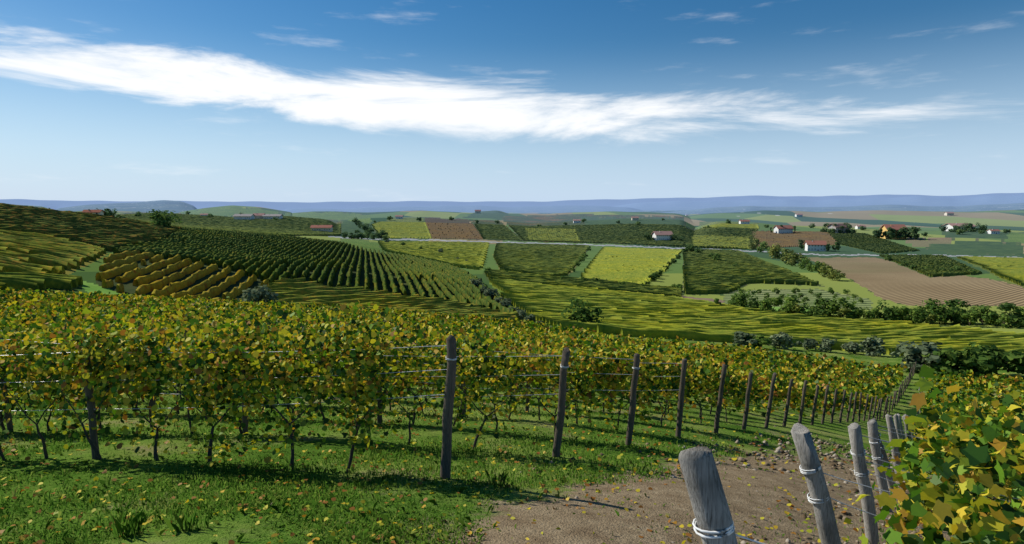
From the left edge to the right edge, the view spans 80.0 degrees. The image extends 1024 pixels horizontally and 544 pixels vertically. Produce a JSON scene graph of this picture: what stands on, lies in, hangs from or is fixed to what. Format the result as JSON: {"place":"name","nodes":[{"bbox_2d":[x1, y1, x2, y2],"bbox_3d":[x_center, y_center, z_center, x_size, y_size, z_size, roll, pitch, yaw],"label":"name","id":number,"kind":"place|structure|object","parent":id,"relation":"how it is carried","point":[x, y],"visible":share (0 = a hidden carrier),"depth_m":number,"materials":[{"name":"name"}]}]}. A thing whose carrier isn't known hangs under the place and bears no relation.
{"place":"outdoors","nodes":[
{"label":"outdoors","id":0,"kind":"place"},
{"bbox_2d":[56,200,196,212],"bbox_3d":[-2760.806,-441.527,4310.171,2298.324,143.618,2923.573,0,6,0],"label":"hill","id":1,"kind":"structure","parent":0,"point":[163,205],"depth_m":4322.55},
{"bbox_2d":[116,212,340,235],"bbox_3d":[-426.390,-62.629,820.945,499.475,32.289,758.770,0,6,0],"label":"vineyard","id":2,"kind":"object","parent":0,"point":[296,226],"visible":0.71,"depth_m":939.80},
{"bbox_2d":[178,205,291,216],"bbox_3d":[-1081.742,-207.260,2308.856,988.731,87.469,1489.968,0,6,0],"label":"hill","id":3,"kind":"structure","parent":0,"point":[230,211],"depth_m":2404.04,"materials":[{"name":"green plant"}]},
{"bbox_2d":[310,225,333,231],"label":"house","id":4,"kind":"structure","parent":0,"point":[328,228],"depth_m":919.92,"materials":[{"name":"brown wood"}]},
{"bbox_2d":[281,205,643,212],"bbox_3d":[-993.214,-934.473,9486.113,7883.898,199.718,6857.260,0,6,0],"label":"ridge","id":5,"kind":"structure","parent":0,"point":[523,209],"depth_m":9801.86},
{"bbox_2d":[292,211,697,225],"bbox_3d":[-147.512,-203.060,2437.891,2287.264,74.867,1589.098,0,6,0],"label":"hills","id":6,"kind":"structure","parent":0,"point":[334,216],"depth_m":2529.98,"materials":[{"name":"green plant"}]},
{"bbox_2d":[0,203,1023,543],"bbox_3d":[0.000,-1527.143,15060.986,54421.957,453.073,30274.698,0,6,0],"label":"ground","id":7,"kind":"structure","parent":0,"point":[870,279],"depth_m":11.06,"materials":[{"name":"green plant"}]},
{"bbox_2d":[0,271,82,290],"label":"vineyard","id":8,"kind":"object","parent":7,"relation":"on","point":[33,281],"visible":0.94,"depth_m":122.10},
{"bbox_2d":[0,230,105,273],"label":"vine rows","id":9,"kind":"object","parent":7,"relation":"on","point":[33,252],"visible":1,"depth_m":156.63,"materials":[{"name":"plant"}]},
{"bbox_2d":[0,203,180,251],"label":"vineyard","id":10,"kind":"object","parent":7,"relation":"on","point":[108,233],"visible":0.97,"depth_m":254.97,"materials":[{"name":"plant"}]},
{"bbox_2d":[82,209,104,214],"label":"hill house","id":11,"kind":"structure","parent":7,"relation":"on","point":[100,212],"depth_m":420.27,"materials":[{"name":"brown wood"}]},
{"bbox_2d":[149,209,181,226],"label":"tree","id":12,"kind":"object","parent":7,"relation":"on","point":[161,219],"visible":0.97,"depth_m":331.39,"materials":[{"name":"green plant"}]},
{"bbox_2d":[95,250,269,300],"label":"vineyard","id":13,"kind":"object","parent":7,"relation":"on","point":[120,264],"visible":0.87,"depth_m":149.95,"materials":[{"name":"plant"}]},
{"bbox_2d":[237,285,278,303],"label":"bush","id":14,"kind":"object","parent":7,"relation":"on","point":[258,293],"visible":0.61,"depth_m":109.90,"materials":[{"name":"green plant"}]},
{"bbox_2d":[0,300,596,466],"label":"vine leaves","id":15,"kind":"object","parent":7,"relation":"on","point":[236,384],"visible":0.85,"depth_m":8.84,"materials":[{"name":"plant"}]},
{"bbox_2d":[113,227,517,311],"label":"vineyard","id":16,"kind":"object","parent":7,"relation":"on","point":[249,253],"visible":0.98,"depth_m":217.76,"materials":[{"name":"plant"}]},
{"bbox_2d":[245,278,528,326],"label":"vine rows","id":17,"kind":"object","parent":7,"relation":"on","point":[299,290],"visible":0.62,"depth_m":145.17,"materials":[{"name":"plant"}]},
{"bbox_2d":[378,240,488,269],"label":"vineyard","id":18,"kind":"object","parent":7,"relation":"on","point":[474,254],"visible":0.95,"depth_m":532.42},
{"bbox_2d":[0,287,908,430],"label":"vine leaves","id":19,"kind":"object","parent":7,"relation":"on","point":[624,383],"visible":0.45,"depth_m":38.34,"materials":[{"name":"plant"}]},
{"bbox_2d":[0,318,916,478],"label":"vineyard posts","id":20,"kind":"object","parent":7,"relation":"on","point":[447,418],"visible":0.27,"depth_m":12.59,"materials":[{"name":"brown wood"}]},
{"bbox_2d":[0,339,1020,501],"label":"trellis wires","id":21,"kind":"object","parent":20,"relation":"attached to","point":[442,386],"visible":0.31,"depth_m":10.34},
{"bbox_2d":[483,288,499,299],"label":"bush","id":22,"kind":"object","parent":7,"relation":"on","point":[492,292],"visible":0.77,"depth_m":172.42,"materials":[{"name":"green plant"}]},
{"bbox_2d":[0,393,999,543],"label":"fallen leaves","id":23,"kind":"object","parent":7,"relation":"on","point":[24,536],"visible":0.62,"depth_m":7.95,"materials":[{"name":"plant"}]},
{"bbox_2d":[0,364,1012,513],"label":"vine trunks","id":24,"kind":"object","parent":7,"relation":"on","point":[99,456],"visible":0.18,"depth_m":10.87,"materials":[{"name":"brown plant"}]},
{"bbox_2d":[0,387,1022,543],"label":"grass","id":25,"kind":"structure","parent":7,"relation":"on","point":[131,525],"depth_m":7.67,"materials":[{"name":"plant"}]},
{"bbox_2d":[0,287,1023,543],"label":"vine leaves","id":26,"kind":"object","parent":7,"relation":"on","point":[918,509],"visible":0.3,"depth_m":10.81,"materials":[{"name":"plant"}]},
{"bbox_2d":[493,243,588,275],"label":"vine rows","id":27,"kind":"object","parent":7,"relation":"on","point":[552,259],"visible":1,"depth_m":506.16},
{"bbox_2d":[561,296,604,322],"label":"tree","id":28,"kind":"object","parent":7,"relation":"on","point":[584,314],"visible":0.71,"depth_m":119.74,"materials":[{"name":"green plant"}]},
{"bbox_2d":[485,269,681,296],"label":"vineyard","id":29,"kind":"object","parent":7,"relation":"on","point":[589,283],"visible":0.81,"depth_m":264.92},
{"bbox_2d":[581,247,681,283],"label":"vineyard","id":30,"kind":"object","parent":7,"relation":"on","point":[637,265],"visible":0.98,"depth_m":436.35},
{"bbox_2d":[270,426,1006,543],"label":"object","id":31,"kind":"object","parent":7,"relation":"on","point":[779,449],"visible":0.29,"depth_m":13.33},
{"bbox_2d":[728,289,758,307],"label":"tree","id":32,"kind":"object","parent":7,"relation":"on","point":[740,299],"visible":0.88,"depth_m":189.90,"materials":[{"name":"green plant"}]},
{"bbox_2d":[733,331,757,345],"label":"bush","id":33,"kind":"object","parent":7,"relation":"on","point":[741,336],"visible":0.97,"depth_m":107.09,"materials":[{"name":"green plant"}]},
{"bbox_2d":[682,248,818,293],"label":"vineyard","id":34,"kind":"object","parent":7,"relation":"on","point":[703,273],"visible":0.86,"depth_m":332.70,"materials":[{"name":"plant"}]},
{"bbox_2d":[745,296,762,307],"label":"tree","id":35,"kind":"object","parent":7,"relation":"on","point":[755,301],"visible":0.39,"depth_m":185.44,"materials":[{"name":"green plant"}]},
{"bbox_2d":[489,278,1023,359],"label":"vineyard","id":36,"kind":"object","parent":7,"relation":"on","point":[626,313],"visible":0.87,"depth_m":148.09,"materials":[{"name":"plant"}]},
{"bbox_2d":[746,334,771,346],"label":"bush","id":37,"kind":"object","parent":7,"relation":"on","point":[761,339],"visible":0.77,"depth_m":106.55,"materials":[{"name":"green plant"}]},
{"bbox_2d":[757,241,768,252],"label":"tree","id":38,"kind":"object","parent":7,"relation":"on","point":[763,246],"visible":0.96,"depth_m":713.68,"materials":[{"name":"green plant"}]},
{"bbox_2d":[760,299,771,310],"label":"tree","id":39,"kind":"object","parent":7,"relation":"on","point":[764,303],"visible":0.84,"depth_m":176.06,"materials":[{"name":"green plant"}]},
{"bbox_2d":[768,243,785,258],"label":"tree","id":40,"kind":"object","parent":7,"relation":"on","point":[774,251],"visible":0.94,"depth_m":549.97,"materials":[{"name":"green plant"}]},
{"bbox_2d":[768,331,797,349],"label":"bush","id":41,"kind":"object","parent":7,"relation":"on","point":[777,340],"visible":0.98,"depth_m":108.59,"materials":[{"name":"green plant"}]},
{"bbox_2d":[780,248,793,261],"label":"tree","id":42,"kind":"object","parent":7,"relation":"on","point":[785,251],"visible":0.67,"depth_m":497.36,"materials":[{"name":"green plant"}]},
{"bbox_2d":[772,294,802,313],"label":"tree","id":43,"kind":"object","parent":7,"relation":"on","point":[780,301],"visible":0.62,"depth_m":174.18,"materials":[{"name":"green plant"}]},
{"bbox_2d":[784,252,807,265],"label":"tree","id":44,"kind":"object","parent":7,"relation":"on","point":[795,258],"visible":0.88,"depth_m":453.01,"materials":[{"name":"green plant"}]},
{"bbox_2d":[782,300,812,315],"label":"tree","id":45,"kind":"object","parent":7,"relation":"on","point":[802,311],"visible":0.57,"depth_m":170.85,"materials":[{"name":"green plant"}]},
{"bbox_2d":[678,377,923,543],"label":"wooden posts","id":46,"kind":"object","parent":7,"relation":"on","point":[707,497],"visible":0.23,"depth_m":4.75,"materials":[{"name":"grey wood"}]},
{"bbox_2d":[446,356,954,543],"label":"wire","id":47,"kind":"object","parent":46,"relation":"on","point":[727,533],"visible":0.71,"depth_m":4.76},
{"bbox_2d":[798,257,812,268],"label":"tree","id":48,"kind":"object","parent":7,"relation":"on","point":[802,265],"visible":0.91,"depth_m":408.29,"materials":[{"name":"green plant"}]},
{"bbox_2d":[796,338,818,348],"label":"bush","id":49,"kind":"object","parent":7,"relation":"on","point":[808,343],"visible":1,"depth_m":109.93,"materials":[{"name":"green plant"}]},
{"bbox_2d":[811,261,824,273],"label":"tree","id":50,"kind":"object","parent":7,"relation":"on","point":[816,267],"visible":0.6,"depth_m":347.93,"materials":[{"name":"green plant"}]},
{"bbox_2d":[804,298,832,316],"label":"tree","id":51,"kind":"object","parent":7,"relation":"on","point":[824,312],"visible":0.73,"depth_m":167.88,"materials":[{"name":"green plant"}]},
{"bbox_2d":[812,338,836,352],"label":"bush","id":52,"kind":"object","parent":7,"relation":"on","point":[827,345],"visible":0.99,"depth_m":108.77,"materials":[{"name":"green plant"}]},
{"bbox_2d":[818,262,832,276],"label":"tree","id":53,"kind":"object","parent":7,"relation":"on","point":[824,270],"visible":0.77,"depth_m":326.62,"materials":[{"name":"green plant"}]},
{"bbox_2d":[812,299,839,312],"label":"tree","id":54,"kind":"object","parent":7,"relation":"on","point":[820,306],"visible":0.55,"depth_m":167.83,"materials":[{"name":"green plant"}]},
{"bbox_2d":[826,268,845,279],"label":"tree","id":55,"kind":"object","parent":7,"relation":"on","point":[834,275],"visible":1,"depth_m":307.71,"materials":[{"name":"green plant"}]},
{"bbox_2d":[821,296,863,318],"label":"tree","id":56,"kind":"object","parent":7,"relation":"on","point":[844,303],"visible":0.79,"depth_m":165.72,"materials":[{"name":"green plant"}]},
{"bbox_2d":[836,307,850,317],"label":"bush","id":57,"kind":"object","parent":7,"relation":"on","point":[843,310],"visible":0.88,"depth_m":163.74,"materials":[{"name":"green plant"}]},
{"bbox_2d":[840,341,859,353],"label":"bush","id":58,"kind":"object","parent":7,"relation":"on","point":[850,346],"visible":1,"depth_m":109.08,"materials":[{"name":"green plant"}]},
{"bbox_2d":[859,307,879,318],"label":"tree","id":59,"kind":"object","parent":7,"relation":"on","point":[874,311],"visible":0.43,"depth_m":165.29,"materials":[{"name":"green plant"}]},
{"bbox_2d":[856,335,886,356],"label":"bush","id":60,"kind":"object","parent":7,"relation":"on","point":[872,345],"visible":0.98,"depth_m":108.22,"materials":[{"name":"green plant"}]},
{"bbox_2d":[874,300,900,320],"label":"tree","id":61,"kind":"object","parent":7,"relation":"on","point":[887,314],"visible":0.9,"depth_m":162.91,"materials":[{"name":"green plant"}]},
{"bbox_2d":[890,306,907,320],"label":"tree","id":62,"kind":"object","parent":7,"relation":"on","point":[899,310],"visible":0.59,"depth_m":161.30,"materials":[{"name":"green plant"}]},
{"bbox_2d":[895,306,915,323],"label":"tree","id":63,"kind":"object","parent":7,"relation":"on","point":[907,317],"visible":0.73,"depth_m":160.74,"materials":[{"name":"green plant"}]},
{"bbox_2d":[890,341,942,371],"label":"bush","id":64,"kind":"object","parent":7,"relation":"on","point":[912,354],"visible":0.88,"depth_m":89.21,"materials":[{"name":"green plant"}]},
{"bbox_2d":[910,309,923,323],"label":"tree","id":65,"kind":"object","parent":7,"relation":"on","point":[917,318],"visible":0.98,"depth_m":157.64,"materials":[{"name":"green plant"}]},
{"bbox_2d":[915,306,941,322],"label":"tree","id":66,"kind":"object","parent":7,"relation":"on","point":[924,312],"visible":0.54,"depth_m":161.27,"materials":[{"name":"green plant"}]},
{"bbox_2d":[879,254,981,276],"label":"green vine rows","id":67,"kind":"object","parent":7,"relation":"on","point":[936,263],"visible":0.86,"depth_m":449.58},
{"bbox_2d":[926,313,936,323],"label":"bush","id":68,"kind":"object","parent":7,"relation":"on","point":[933,318],"visible":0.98,"depth_m":158.04,"materials":[{"name":"green plant"}]},
{"bbox_2d":[844,364,1023,543],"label":"vine leaves","id":69,"kind":"object","parent":7,"relation":"on","point":[941,502],"visible":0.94,"depth_m":2.59,"materials":[{"name":"plant"}]},
{"bbox_2d":[922,298,963,323],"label":"tree","id":70,"kind":"object","parent":7,"relation":"on","point":[930,305],"visible":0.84,"depth_m":159.53,"materials":[{"name":"green plant"}]},
{"bbox_2d":[922,350,963,373],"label":"bush","id":71,"kind":"object","parent":7,"relation":"on","point":[944,355],"visible":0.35,"depth_m":86.50,"materials":[{"name":"green plant"}]},
{"bbox_2d":[928,347,989,376],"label":"bush","id":72,"kind":"object","parent":7,"relation":"on","point":[955,356],"visible":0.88,"depth_m":85.07,"materials":[{"name":"green plant"}]},
{"bbox_2d":[941,299,977,324],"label":"tree","id":73,"kind":"object","parent":7,"relation":"on","point":[958,317],"visible":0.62,"depth_m":160.68,"materials":[{"name":"green plant"}]},
{"bbox_2d":[898,400,1023,543],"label":"vine leaves","id":74,"kind":"object","parent":7,"relation":"on","point":[945,427],"visible":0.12,"depth_m":7.09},
{"bbox_2d":[906,370,1023,498],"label":"vine leaves","id":75,"kind":"object","parent":7,"relation":"on","point":[972,391],"visible":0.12,"depth_m":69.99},
{"bbox_2d":[961,310,978,325],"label":"tree","id":76,"kind":"object","parent":7,"relation":"on","point":[971,316],"visible":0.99,"depth_m":154.28,"materials":[{"name":"green plant"}]},
{"bbox_2d":[964,344,1001,379],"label":"bush","id":77,"kind":"object","parent":7,"relation":"on","point":[987,365],"visible":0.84,"depth_m":83.63,"materials":[{"name":"green plant"}]},
{"bbox_2d":[973,304,997,324],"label":"tree","id":78,"kind":"object","parent":7,"relation":"on","point":[987,316],"visible":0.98,"depth_m":156.15,"materials":[{"name":"green plant"}]},
{"bbox_2d":[957,256,1023,285],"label":"yellow-green vine rows","id":79,"kind":"object","parent":7,"relation":"on","point":[1011,269],"visible":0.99,"depth_m":429.48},
{"bbox_2d":[963,341,1023,374],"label":"bush","id":80,"kind":"object","parent":7,"relation":"on","point":[1015,357],"visible":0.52,"depth_m":84.42,"materials":[{"name":"green plant"}]},
{"bbox_2d":[985,309,1007,325],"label":"tree","id":81,"kind":"object","parent":7,"relation":"on","point":[994,321],"visible":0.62,"depth_m":155.56,"materials":[{"name":"green plant"}]},
{"bbox_2d":[996,314,1010,327],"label":"tree","id":82,"kind":"object","parent":7,"relation":"on","point":[1005,318],"visible":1,"depth_m":150.70,"materials":[{"name":"green plant"}]},
{"bbox_2d":[996,302,1023,327],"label":"tree","id":83,"kind":"object","parent":7,"relation":"on","point":[1016,321],"visible":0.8,"depth_m":153.11,"materials":[{"name":"green plant"}]},
{"bbox_2d":[1001,349,1023,373],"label":"tree","id":84,"kind":"object","parent":7,"relation":"on","point":[1011,365],"visible":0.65,"depth_m":83.22,"materials":[{"name":"green plant"}]},
{"bbox_2d":[0,193,1023,209],"bbox_3d":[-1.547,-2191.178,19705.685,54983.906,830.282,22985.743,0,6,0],"label":"distant hills","id":85,"kind":"structure","parent":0,"point":[54,204],"depth_m":24199.85,"materials":[{"name":"blue"}]},
{"bbox_2d":[0,0,1023,201],"label":"sky","id":86,"kind":"structure","parent":0,"point":[101,100],"materials":[{"name":"blue"}]},
{"bbox_2d":[336,218,695,238],"bbox_3d":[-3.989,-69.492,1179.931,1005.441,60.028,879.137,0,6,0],"label":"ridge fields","id":87,"kind":"structure","parent":0,"point":[349,226],"depth_m":1294.52,"materials":[{"name":"green plant"}]},
{"bbox_2d":[371,221,431,238],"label":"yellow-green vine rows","id":88,"kind":"object","parent":87,"relation":"on","point":[407,229],"visible":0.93,"depth_m":1069.24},
{"bbox_2d":[426,222,482,238],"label":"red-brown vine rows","id":89,"kind":"object","parent":87,"relation":"on","point":[461,231],"visible":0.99,"depth_m":1080.20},
{"bbox_2d":[474,224,521,240],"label":"vineyard","id":90,"kind":"object","parent":87,"relation":"on","point":[496,231],"visible":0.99,"depth_m":1073.49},
{"bbox_2d":[526,228,579,240],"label":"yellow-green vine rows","id":91,"kind":"object","parent":87,"relation":"on","point":[557,238],"visible":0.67,"depth_m":1055.16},
{"bbox_2d":[509,223,688,246],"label":"vineyard","id":92,"kind":"object","parent":87,"relation":"on","point":[633,233],"visible":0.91,"depth_m":1069.49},
{"bbox_2d":[651,231,673,239],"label":"house","id":93,"kind":"structure","parent":87,"relation":"on","point":[661,235],"depth_m":959.30,"materials":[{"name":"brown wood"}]},
{"bbox_2d":[612,195,1023,210],"bbox_3d":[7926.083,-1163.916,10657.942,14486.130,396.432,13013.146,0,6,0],"label":"ridge","id":94,"kind":"structure","parent":0,"point":[908,200],"depth_m":11706.44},
{"bbox_2d":[662,203,1023,215],"bbox_3d":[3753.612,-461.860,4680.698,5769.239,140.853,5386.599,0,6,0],"label":"ridge","id":95,"kind":"structure","parent":0,"point":[993,207],"depth_m":5207.05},
{"bbox_2d":[689,210,1023,227],"bbox_3d":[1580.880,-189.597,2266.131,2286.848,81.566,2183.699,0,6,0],"label":"ridge fields","id":96,"kind":"structure","parent":0,"point":[1013,218],"depth_m":2245.36,"materials":[{"name":"green plant"}]},
{"bbox_2d":[695,221,1023,248],"bbox_3d":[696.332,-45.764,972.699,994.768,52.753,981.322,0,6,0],"label":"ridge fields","id":97,"kind":"structure","parent":0,"point":[938,239],"depth_m":891.03,"materials":[{"name":"green plant"}]},
{"bbox_2d":[690,235,749,248],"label":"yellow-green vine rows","id":98,"kind":"object","parent":97,"relation":"on","point":[741,246],"visible":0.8,"depth_m":916.76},
{"bbox_2d":[683,228,757,248],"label":"vineyard","id":99,"kind":"object","parent":97,"relation":"on","point":[745,233],"visible":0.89,"depth_m":1011.56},
{"bbox_2d":[703,223,758,228],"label":"yellow-green vine rows","id":100,"kind":"object","parent":97,"relation":"on","point":[728,225],"visible":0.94,"depth_m":1133.86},
{"bbox_2d":[748,237,760,249],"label":"tree","id":101,"kind":"object","parent":97,"relation":"on","point":[753,246],"visible":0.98,"depth_m":797.02,"materials":[{"name":"green plant"}]},
{"bbox_2d":[772,225,793,233],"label":"farmhouse","id":102,"kind":"object","parent":97,"relation":"on","point":[779,229],"visible":0.96,"depth_m":1017.62,"materials":[{"name":"white wood"}]},
{"bbox_2d":[752,231,839,247],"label":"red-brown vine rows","id":103,"kind":"object","parent":97,"relation":"on","point":[770,238],"visible":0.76,"depth_m":951.31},
{"bbox_2d":[804,240,826,250],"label":"house","id":104,"kind":"structure","parent":97,"relation":"on","point":[810,245],"depth_m":757.55,"materials":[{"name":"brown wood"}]},
{"bbox_2d":[827,223,847,232],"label":"farmhouse","id":105,"kind":"object","parent":97,"relation":"on","point":[837,227],"visible":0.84,"depth_m":1007.79,"materials":[{"name":"white wood"}]},
{"bbox_2d":[827,232,918,252],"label":"vineyard","id":106,"kind":"object","parent":97,"relation":"on","point":[865,241],"visible":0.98,"depth_m":857.87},
{"bbox_2d":[883,227,894,237],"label":"tree","id":107,"kind":"object","parent":97,"relation":"on","point":[889,233],"visible":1,"depth_m":909.16,"materials":[{"name":"green plant"}]},
{"bbox_2d":[880,224,907,238],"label":"ochre house","id":108,"kind":"structure","parent":97,"relation":"on","point":[896,227],"depth_m":918.46,"materials":[{"name":"red tile"}]},
{"bbox_2d":[910,226,920,239],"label":"tree","id":109,"kind":"object","parent":97,"relation":"on","point":[914,235],"visible":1,"depth_m":896.06,"materials":[{"name":"green plant"}]},
{"bbox_2d":[942,223,974,230],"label":"house","id":110,"kind":"structure","parent":97,"relation":"on","point":[950,225],"depth_m":1041.19,"materials":[{"name":"paint"}]},
{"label":"fields","id":111,"kind":"structure","parent":0,"visible":0},
{"bbox_2d":[232,214,254,219],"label":"building","id":112,"kind":"structure","parent":111,"relation":"on","point":[244,216],"depth_m":1056.51,"materials":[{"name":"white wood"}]},
{"bbox_2d":[262,214,283,218],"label":"building","id":113,"kind":"structure","parent":111,"relation":"on","point":[270,216],"depth_m":1082.84,"materials":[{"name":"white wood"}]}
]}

